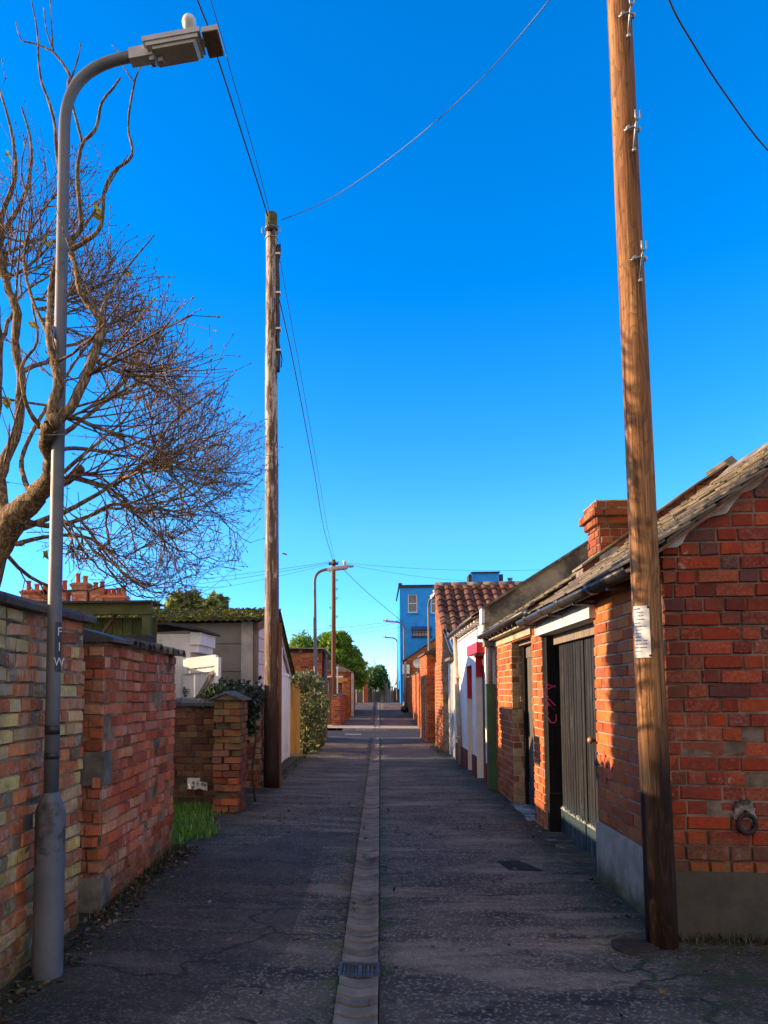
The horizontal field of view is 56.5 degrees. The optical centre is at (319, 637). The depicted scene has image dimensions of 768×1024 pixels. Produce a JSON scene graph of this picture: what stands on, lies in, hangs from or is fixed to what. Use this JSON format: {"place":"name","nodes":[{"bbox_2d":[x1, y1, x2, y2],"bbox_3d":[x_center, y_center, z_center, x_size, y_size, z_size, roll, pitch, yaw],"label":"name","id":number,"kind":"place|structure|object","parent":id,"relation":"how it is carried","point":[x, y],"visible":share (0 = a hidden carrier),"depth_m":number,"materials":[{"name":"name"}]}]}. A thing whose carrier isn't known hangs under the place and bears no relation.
{"place":"outdoors","nodes":[
{"label":"outdoors","id":0,"kind":"place"},
{"bbox_2d":[327,699,416,724],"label":"lane","id":1,"kind":"structure","parent":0,"point":[391,713],"depth_m":33.70,"materials":[{"name":"grey asphalt"}]},
{"bbox_2d":[289,629,368,690],"bbox_3d":[0.330,1.767,39.325,4.896,4.555,3.828,0,-4,5],"label":"broadleaf tree","id":2,"kind":"object","parent":1,"relation":"on","point":[349,654],"visible":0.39,"depth_m":38.61,"materials":[{"name":"green plant"}]},
{"bbox_2d":[327,677,331,723],"bbox_3d":[-0.349,2.583,28.617,1.700,1.950,0.100,0,-4,5],"label":"timber fence","id":3,"kind":"object","parent":1,"relation":"on","point":[329,693],"visible":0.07,"depth_m":28.52,"materials":[{"name":"brown wood"}]},
{"bbox_2d":[329,559,338,694],"bbox_3d":[0.628,0.062,32.321,0.468,7.279,0.275,0,-4,5],"label":"utility pole","id":4,"kind":"object","parent":1,"relation":"on","point":[333,637],"visible":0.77,"depth_m":32.30,"materials":[{"name":"wood"}]},
{"bbox_2d":[76,562,325,591],"bbox_3d":[-5.814,-2.838,33.502,12.796,1.164,0.015,-1,-4,8],"label":"overhead cable","id":5,"kind":"object","parent":4,"relation":"attached to","point":[224,576],"visible":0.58,"depth_m":33.21,"materials":[{"name":"black plastic"}]},
{"bbox_2d":[133,563,327,590],"bbox_3d":[-5.641,-2.881,35.000,13.233,0.762,0.017,-2,-5,21],"label":"overhead cable","id":6,"kind":"object","parent":4,"relation":"attached to","point":[250,576],"visible":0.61,"depth_m":34.06,"materials":[{"name":"black plastic"}]},
{"bbox_2d":[132,564,328,599],"bbox_3d":[-4.496,-2.615,33.877,10.366,1.352,0.011,-1,-4,15],"label":"overhead cable","id":7,"kind":"object","parent":4,"relation":"attached to","point":[253,581],"visible":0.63,"depth_m":33.52,"materials":[{"name":"black plastic"}]},
{"bbox_2d":[349,563,516,570],"bbox_3d":[7.132,-3.385,33.961,12.617,0.408,0.011,1,-4,-13],"label":"overhead cable","id":8,"kind":"object","parent":4,"relation":"attached to","point":[472,570],"visible":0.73,"depth_m":34.08,"materials":[{"name":"black plastic"}]},
{"bbox_2d":[342,681,349,719],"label":"brick pier","id":9,"kind":"structure","parent":1,"relation":"on","point":[346,687],"depth_m":31.00,"materials":[{"name":"brick"}]},
{"bbox_2d":[374,702,379,727],"bbox_3d":[2.930,3.794,36.054,0.191,0.637,20.685,0,-4,5],"label":"drain channel","id":10,"kind":"object","parent":1,"relation":"on","point":[377,719],"visible":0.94,"depth_m":32.98,"materials":[{"name":"concrete"}]},
{"bbox_2d":[367,664,390,700],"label":"tree","id":11,"kind":"object","parent":1,"relation":"on","point":[378,676],"visible":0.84,"depth_m":50.30,"materials":[{"name":"green plant"}]},
{"bbox_2d":[384,635,397,699],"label":"street lamp","id":12,"kind":"object","parent":1,"relation":"on","point":[397,666],"visible":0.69,"depth_m":55.08,"materials":[{"name":"grey metal"}]},
{"bbox_2d":[382,618,404,705],"bbox_3d":[4.176,1.452,39.736,1.312,5.112,0.223,0,-4,-1],"label":"street lamp","id":13,"kind":"object","parent":1,"relation":"on","point":[386,620],"visible":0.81,"depth_m":39.80,"materials":[{"name":"grey metal"}]},
{"bbox_2d":[400,704,407,711],"bbox_3d":[4.311,3.598,36.199,0.397,0.491,0.419,-2,-5,25],"label":"refuse sack","id":14,"kind":"object","parent":1,"relation":"on","point":[404,708],"visible":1,"depth_m":36.05,"materials":[{"name":"black plastic"}]},
{"bbox_2d":[327,725,418,727],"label":"pavement","id":15,"kind":"structure","parent":0,"point":[372,726],"depth_m":26.82,"materials":[{"name":"grey concrete"}]},
{"bbox_2d":[327,731,420,737],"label":"road","id":16,"kind":"structure","parent":0,"point":[382,734],"depth_m":23.38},
{"bbox_2d":[327,728,420,730],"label":"kerb","id":17,"kind":"structure","parent":16,"relation":"on","point":[373,729],"depth_m":25.51,"materials":[{"name":"concrete"}]},
{"bbox_2d":[0,736,767,1023],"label":"lane","id":18,"kind":"structure","parent":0,"point":[559,979],"depth_m":4.08,"materials":[{"name":"grey asphalt"}]},
{"bbox_2d":[0,591,96,988],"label":"garden wall","id":19,"kind":"structure","parent":18,"relation":"on","point":[23,636],"depth_m":3.54,"materials":[{"name":"brick"}]},
{"bbox_2d":[31,13,223,980],"bbox_3d":[-0.952,-0.755,3.559,0.880,4.910,0.150,0,-4,6],"label":"street lamp","id":20,"kind":"object","parent":18,"relation":"on","point":[188,43],"visible":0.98,"depth_m":3.55,"materials":[{"name":"grey metal"}]},
{"bbox_2d":[77,628,185,912],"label":"garden wall","id":21,"kind":"structure","parent":18,"relation":"on","point":[126,808],"depth_m":4.82,"materials":[{"name":"brick"}]},
{"bbox_2d":[173,698,216,803],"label":"garden wall","id":22,"kind":"structure","parent":18,"relation":"on","point":[193,744],"depth_m":8.57,"materials":[{"name":"brick"}]},
{"bbox_2d":[187,778,207,790],"bbox_3d":[-1.468,1.760,8.507,0.243,0.159,0.064,0,-4,-2],"label":"plastic scrap","id":23,"kind":"object","parent":22,"relation":"attached to","point":[194,783],"visible":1,"depth_m":8.50,"materials":[{"name":"white plastic"}]},
{"bbox_2d":[182,655,220,697],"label":"white gate","id":24,"kind":"structure","parent":22,"relation":"attached to","point":[200,673],"depth_m":8.96,"materials":[{"name":"paint"}]},
{"bbox_2d":[172,799,224,846],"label":"grass","id":25,"kind":"structure","parent":18,"relation":"on","point":[201,827],"depth_m":7.23,"materials":[{"name":"green plant"}]},
{"bbox_2d":[209,691,250,812],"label":"brick pier","id":26,"kind":"structure","parent":18,"relation":"on","point":[230,733],"depth_m":7.95,"materials":[{"name":"brick"}]},
{"bbox_2d":[245,692,263,787],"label":"brick pier","id":27,"kind":"structure","parent":18,"relation":"on","point":[258,771],"depth_m":9.97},
{"bbox_2d":[180,672,265,801],"bbox_3d":[-1.137,1.243,9.020,1.030,1.649,1.775,0,-4,5],"label":"ivy","id":28,"kind":"object","parent":27,"relation":"attached to","point":[256,696],"visible":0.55,"depth_m":8.70,"materials":[{"name":"green plant"}]},
{"bbox_2d":[261,211,282,787],"bbox_3d":[-0.700,-2.083,10.319,0.281,8.572,0.268,3,-5,-38],"label":"utility pole","id":29,"kind":"object","parent":18,"relation":"on","point":[273,695],"visible":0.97,"depth_m":10.22,"materials":[{"name":"wood"}]},
{"bbox_2d":[196,0,267,215],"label":"overhead cable","id":30,"kind":"object","parent":29,"relation":"attached to","point":[235,113],"visible":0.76,"depth_m":9.11,"materials":[{"name":"black plastic"}]},
{"bbox_2d":[210,0,269,212],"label":"overhead cable","id":31,"kind":"object","parent":29,"relation":"attached to","point":[238,99],"visible":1,"depth_m":8.62,"materials":[{"name":"black plastic"}]},
{"bbox_2d":[279,298,332,559],"bbox_3d":[-0.053,-4.295,21.551,0.116,0.126,22.010,0,-4,3],"label":"overhead cable","id":32,"kind":"object","parent":29,"relation":"attached to","point":[302,408],"visible":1,"depth_m":14.29,"materials":[{"name":"black plastic"}]},
{"bbox_2d":[280,262,334,558],"bbox_3d":[0.018,-4.572,21.566,0.090,0.512,22.008,0,-4,3],"label":"overhead cable","id":33,"kind":"object","parent":29,"relation":"attached to","point":[303,388],"visible":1,"depth_m":14.12,"materials":[{"name":"black plastic"}]},
{"bbox_2d":[281,0,549,220],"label":"overhead cable","id":34,"kind":"object","parent":29,"relation":"attached to","point":[435,121],"visible":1,"depth_m":8.41,"materials":[{"name":"black plastic"}]},
{"bbox_2d":[290,683,299,753],"bbox_3d":[-0.566,1.748,14.751,0.301,1.580,0.080,0,-4,5],"label":"timber fence","id":35,"kind":"object","parent":18,"relation":"on","point":[294,720],"visible":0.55,"depth_m":14.74,"materials":[{"name":"wood"}]},
{"bbox_2d":[289,668,330,753],"bbox_3d":[-0.245,1.667,16.254,1.047,1.905,3.338,0,-4,5],"label":"ivy bush","id":36,"kind":"object","parent":18,"relation":"on","point":[310,722],"visible":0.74,"depth_m":15.28,"materials":[{"name":"green plant"}]},
{"bbox_2d":[289,647,330,741],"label":"brick outbuilding","id":37,"kind":"structure","parent":18,"relation":"on","point":[302,659],"depth_m":18.71,"materials":[{"name":"brick"}]},
{"bbox_2d":[312,560,353,749],"bbox_3d":[0.297,0.435,16.224,0.956,4.398,0.182,-1,-4,8],"label":"street lamp","id":38,"kind":"object","parent":18,"relation":"on","point":[344,566],"visible":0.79,"depth_m":16.29,"materials":[{"name":"grey metal"}]},
{"bbox_2d":[332,737,379,1023],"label":"drain channel","id":39,"kind":"object","parent":18,"relation":"on","point":[361,944],"visible":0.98,"depth_m":4.32,"materials":[{"name":"concrete"}]},
{"bbox_2d":[337,961,379,980],"bbox_3d":[0.196,1.682,3.533,0.208,0.060,0.188,0,-4,5],"label":"drain grate","id":40,"kind":"object","parent":39,"relation":"in","point":[359,970],"visible":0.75,"depth_m":3.54,"materials":[{"name":"metal"}]},
{"bbox_2d":[0,756,738,1023],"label":"leaf litter","id":41,"kind":"object","parent":18,"relation":"on","point":[66,959],"visible":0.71,"depth_m":4.16,"materials":[{"name":"brown plant"}]},
{"bbox_2d":[418,648,435,742],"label":"corner wall","id":42,"kind":"structure","parent":18,"relation":"on","point":[427,692],"depth_m":18.48,"materials":[{"name":"orange brick"}]},
{"bbox_2d":[89,743,767,949],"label":"weeds","id":43,"kind":"object","parent":18,"relation":"on","point":[696,940],"visible":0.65,"depth_m":4.67,"materials":[{"name":"green plant"}]},
{"bbox_2d":[442,629,456,759],"bbox_3d":[3.752,1.120,14.836,2.210,2.804,1.760,0,-4,5],"label":"corrugated lean to","id":44,"kind":"object","parent":18,"relation":"on","point":[452,714],"visible":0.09,"depth_m":14.71,"materials":[{"name":"white paint"}]},
{"bbox_2d":[450,664,454,757],"bbox_3d":[2.740,1.500,14.584,0.021,1.910,0.946,0,-4,5],"label":"door","id":45,"kind":"structure","parent":44,"relation":"in","point":[451,665],"depth_m":14.67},
{"bbox_2d":[434,581,522,751],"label":"pantiled building","id":46,"kind":"structure","parent":18,"relation":"on","point":[457,603],"depth_m":16.69,"materials":[{"name":"orange brick"}]},
{"bbox_2d":[446,540,588,787],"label":"white building","id":47,"kind":"structure","parent":18,"relation":"on","point":[472,663],"depth_m":10.91,"materials":[{"name":"paint"}]},
{"bbox_2d":[453,637,461,764],"bbox_3d":[2.549,1.176,13.132,0.128,2.387,0.283,0,-4,5],"label":"drainpipe","id":48,"kind":"object","parent":47,"relation":"attached to","point":[457,695],"visible":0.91,"depth_m":13.05,"materials":[{"name":"white plastic"}]},
{"bbox_2d":[482,656,485,778],"bbox_3d":[2.521,1.222,10.610,0.040,1.920,0.930,0,-4,5],"label":"door","id":49,"kind":"structure","parent":47,"relation":"in","point":[483,679],"depth_m":10.97,"materials":[{"name":"paint"}]},
{"bbox_2d":[481,639,497,789],"bbox_3d":[2.360,1.071,9.828,0.213,2.166,0.129,0,-4,5],"label":"pipe casing","id":50,"kind":"object","parent":47,"relation":"attached to","point":[491,735],"visible":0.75,"depth_m":9.77,"materials":[{"name":"green paint"}]},
{"bbox_2d":[497,860,542,870],"bbox_3d":[1.876,1.794,5.551,0.930,0.014,0.370,0,-4,5],"label":"tarmac patch","id":51,"kind":"object","parent":18,"relation":"on","point":[518,865],"visible":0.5,"depth_m":5.53,"materials":[{"name":"black asphalt"}]},
{"bbox_2d":[512,803,535,820],"bbox_3d":[2.350,1.979,7.982,0.251,0.064,1.108,0,-4,5],"label":"door step","id":52,"kind":"object","parent":18,"relation":"on","point":[527,811],"depth_m":7.98,"materials":[{"name":"grey concrete"}]},
{"bbox_2d":[540,832,595,858],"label":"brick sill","id":53,"kind":"structure","parent":18,"relation":"on","point":[560,845],"depth_m":6.45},
{"bbox_2d":[477,455,736,824],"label":"brick outbuilding","id":54,"kind":"structure","parent":18,"relation":"on","point":[604,523],"depth_m":8.44,"materials":[{"name":"brick"}]},
{"bbox_2d":[526,645,535,806],"bbox_3d":[2.465,1.010,8.002,0.035,1.900,1.044,0,-4,5],"label":"door","id":55,"kind":"structure","parent":54,"relation":"in","point":[528,650],"depth_m":8.38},
{"bbox_2d":[611,937,659,956],"bbox_3d":[1.682,1.659,3.791,0.237,0.047,0.237,0,-4,5],"label":"manhole cover","id":56,"kind":"object","parent":18,"relation":"on","point":[636,947],"visible":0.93,"depth_m":3.76,"materials":[{"name":"metal"}]},
{"bbox_2d":[516,442,767,941],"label":"brick outbuilding","id":57,"kind":"structure","parent":18,"relation":"on","point":[713,547],"depth_m":4.06,"materials":[{"name":"brick"}]},
{"bbox_2d":[559,639,596,858],"bbox_3d":[2.253,0.920,6.101,0.091,1.820,1.617,0,-4,5],"label":"door","id":58,"kind":"structure","parent":57,"relation":"in","point":[575,824],"depth_m":6.40,"materials":[{"name":"black wood"}]},
{"bbox_2d":[584,636,599,824],"bbox_3d":[2.257,0.889,5.672,0.023,1.820,0.782,0,-4,5],"label":"door frame","id":59,"kind":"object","parent":57,"relation":"in","point":[593,778],"depth_m":5.92,"materials":[{"name":"grey wood"}]},
{"bbox_2d":[731,798,758,834],"bbox_3d":[2.358,0.994,3.930,0.131,0.197,0.050,0,-4,5],"label":"iron ring","id":60,"kind":"object","parent":57,"relation":"attached to","point":[743,809],"visible":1,"depth_m":3.94,"materials":[{"name":"black metal"}]},
{"bbox_2d":[607,0,678,949],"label":"utility pole","id":61,"kind":"object","parent":18,"relation":"on","point":[660,904],"visible":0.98,"depth_m":3.96,"materials":[{"name":"wood"}]},
{"bbox_2d":[0,0,767,690],"label":"sky","id":62,"kind":"structure","parent":0,"point":[454,310],"materials":[{"name":"blue"}]},
{"bbox_2d":[427,590,434,650],"bbox_3d":[4.100,0.821,25.671,0.213,5.012,1.201,1,-4,-9],"label":"street lamp","id":63,"kind":"object","parent":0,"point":[432,596],"visible":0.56,"depth_m":26.20,"materials":[{"name":"grey metal"}]},
{"bbox_2d":[668,0,767,150],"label":"overhead cable","id":64,"kind":"object","parent":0,"point":[712,75],"visible":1,"depth_m":5.54,"materials":[{"name":"black plastic"}]},
{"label":"ground","id":65,"kind":"structure","parent":0,"visible":0},
{"bbox_2d":[19,581,47,600],"bbox_3d":[-15.070,0.631,36.831,2.215,7.150,5.222,0,-4,5],"label":"chimney","id":66,"kind":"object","parent":65,"relation":"on","point":[28,593],"depth_m":36.61,"materials":[{"name":"red brick"}]},
{"bbox_2d":[41,573,92,600],"bbox_3d":[-13.084,0.445,36.678,2.480,7.500,5.222,0,-4,5],"label":"chimney","id":67,"kind":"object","parent":65,"relation":"on","point":[78,595],"depth_m":36.45,"materials":[{"name":"red brick"}]},
{"bbox_2d":[88,581,106,600],"bbox_3d":[-11.370,0.648,36.519,0.960,7.070,5.222,0,-4,5],"label":"chimney","id":68,"kind":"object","parent":65,"relation":"on","point":[96,594],"depth_m":36.33,"materials":[{"name":"red brick"}]},
{"bbox_2d":[40,600,162,642],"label":"garden shed","id":69,"kind":"structure","parent":65,"relation":"on","point":[143,627],"depth_m":8.25,"materials":[{"name":"wood"}]},
{"bbox_2d":[102,584,130,600],"bbox_3d":[-10.152,0.576,36.421,1.915,7.200,5.222,0,-4,5],"label":"chimney","id":70,"kind":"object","parent":65,"relation":"on","point":[115,594],"depth_m":36.42,"materials":[{"name":"red brick"}]},
{"bbox_2d":[0,0,283,614],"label":"pruned tree","id":71,"kind":"object","parent":65,"relation":"on","point":[18,512],"visible":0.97,"depth_m":4.07,"materials":[{"name":"brown plant"}]},
{"bbox_2d":[157,621,219,697],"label":"white shed","id":72,"kind":"structure","parent":65,"relation":"on","point":[197,642],"depth_m":9.21,"materials":[{"name":"paint"}]},
{"bbox_2d":[153,585,230,609],"bbox_3d":[-2.870,0.680,16.326,2.344,3.887,1.305,0,-4,5],"label":"laurel bush","id":73,"kind":"object","parent":65,"relation":"on","point":[212,602],"visible":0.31,"depth_m":16.24,"materials":[{"name":"green plant"}]},
{"bbox_2d":[93,607,295,762],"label":"concrete garage","id":74,"kind":"structure","parent":65,"relation":"on","point":[238,649],"depth_m":10.83,"materials":[{"name":"white paint"}]},
{"bbox_2d":[282,676,288,761],"bbox_3d":[-0.692,1.588,13.906,0.021,1.635,1.056,0,-4,5],"label":"door","id":75,"kind":"structure","parent":74,"relation":"in","point":[285,697],"depth_m":13.93,"materials":[{"name":"white paint"}]},
{"bbox_2d":[331,693,345,725],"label":"garden wall","id":76,"kind":"structure","parent":65,"relation":"on","point":[338,710],"depth_m":27.53,"materials":[{"name":"red brick"}]},
{"bbox_2d":[327,657,356,715],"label":"brick garage","id":77,"kind":"structure","parent":65,"relation":"on","point":[345,674],"depth_m":33.43,"materials":[{"name":"brick"}]},
{"bbox_2d":[328,678,342,693],"bbox_3d":[0.745,2.849,33.517,0.700,1.840,0.040,0,-4,5],"label":"door","id":78,"kind":"structure","parent":77,"relation":"in","point":[340,686],"depth_m":33.52,"materials":[{"name":"wood"}]},
{"bbox_2d":[355,673,368,702],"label":"terracotta shed","id":79,"kind":"structure","parent":65,"relation":"on","point":[361,696],"depth_m":46.30,"materials":[{"name":"orange paint"}]},
{"bbox_2d":[357,690,362,701],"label":"door","id":80,"kind":"structure","parent":79,"relation":"in","point":[359,693],"depth_m":46.39,"materials":[{"name":"grey wood"}]},
{"bbox_2d":[368,680,398,701],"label":"timber fence","id":81,"kind":"object","parent":65,"relation":"on","point":[386,696],"visible":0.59,"depth_m":47.91,"materials":[{"name":"grey wood"}]},
{"bbox_2d":[387,660,396,693],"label":"bare tree","id":82,"kind":"object","parent":65,"relation":"on","point":[392,681],"visible":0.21,"depth_m":57.52,"materials":[{"name":"brown plant"}]},
{"bbox_2d":[406,675,411,714],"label":"garden wall","id":83,"kind":"structure","parent":65,"relation":"on","point":[409,692],"depth_m":34.98,"materials":[{"name":"orange brick"}]},
{"bbox_2d":[411,674,416,725],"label":"garden wall","id":84,"kind":"structure","parent":65,"relation":"on","point":[414,696],"depth_m":29.96,"materials":[{"name":"orange brick"}]},
{"bbox_2d":[401,638,435,705],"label":"brick house","id":85,"kind":"structure","parent":65,"relation":"on","point":[410,659],"depth_m":37.69,"materials":[{"name":"brick"}]},
{"bbox_2d":[402,665,409,673],"bbox_3d":[4.554,1.697,37.618,0.380,0.500,0.180,0,-4,5],"label":"junction box","id":86,"kind":"object","parent":85,"relation":"attached to","point":[408,669],"visible":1,"depth_m":37.53,"materials":[{"name":"white paint"}]},
{"bbox_2d":[413,658,419,670],"bbox_3d":[4.955,1.597,35.701,0.526,1.062,0.529,4,-5,-40],"label":"satellite dish","id":87,"kind":"object","parent":85,"relation":"attached to","point":[416,662],"visible":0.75,"depth_m":35.68,"materials":[{"name":"metal"}]},
{"bbox_2d":[416,671,420,727],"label":"garden wall","id":88,"kind":"structure","parent":65,"relation":"on","point":[418,700],"depth_m":26.02,"materials":[{"name":"orange brick"}]},
{"bbox_2d":[396,571,512,703],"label":"blue building","id":89,"kind":"structure","parent":65,"relation":"on","point":[412,602],"depth_m":44.91,"materials":[{"name":"blue painted render"},{"name":"glass"},{"name":"felt"}]},
{"bbox_2d":[344,570,403,622],"bbox_3d":[3.099,-2.030,38.694,0.144,1.366,13.102,-1,-4,19],"label":"overhead cable","id":90,"kind":"object","parent":89,"relation":"attached to","point":[369,594],"visible":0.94,"depth_m":37.25,"materials":[{"name":"black plastic"}]},
{"bbox_2d":[407,594,417,613],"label":"window","id":91,"kind":"structure","parent":89,"relation":"in","point":[412,599],"depth_m":45.05,"materials":[{"name":"white paint"}]},
{"bbox_2d":[411,630,431,637],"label":"window","id":92,"kind":"structure","parent":89,"relation":"in","point":[415,633],"depth_m":44.85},
{"bbox_2d":[430,594,435,614],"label":"window","id":93,"kind":"structure","parent":89,"relation":"in","point":[433,609],"depth_m":44.93,"materials":[{"name":"white paint"}]}
]}

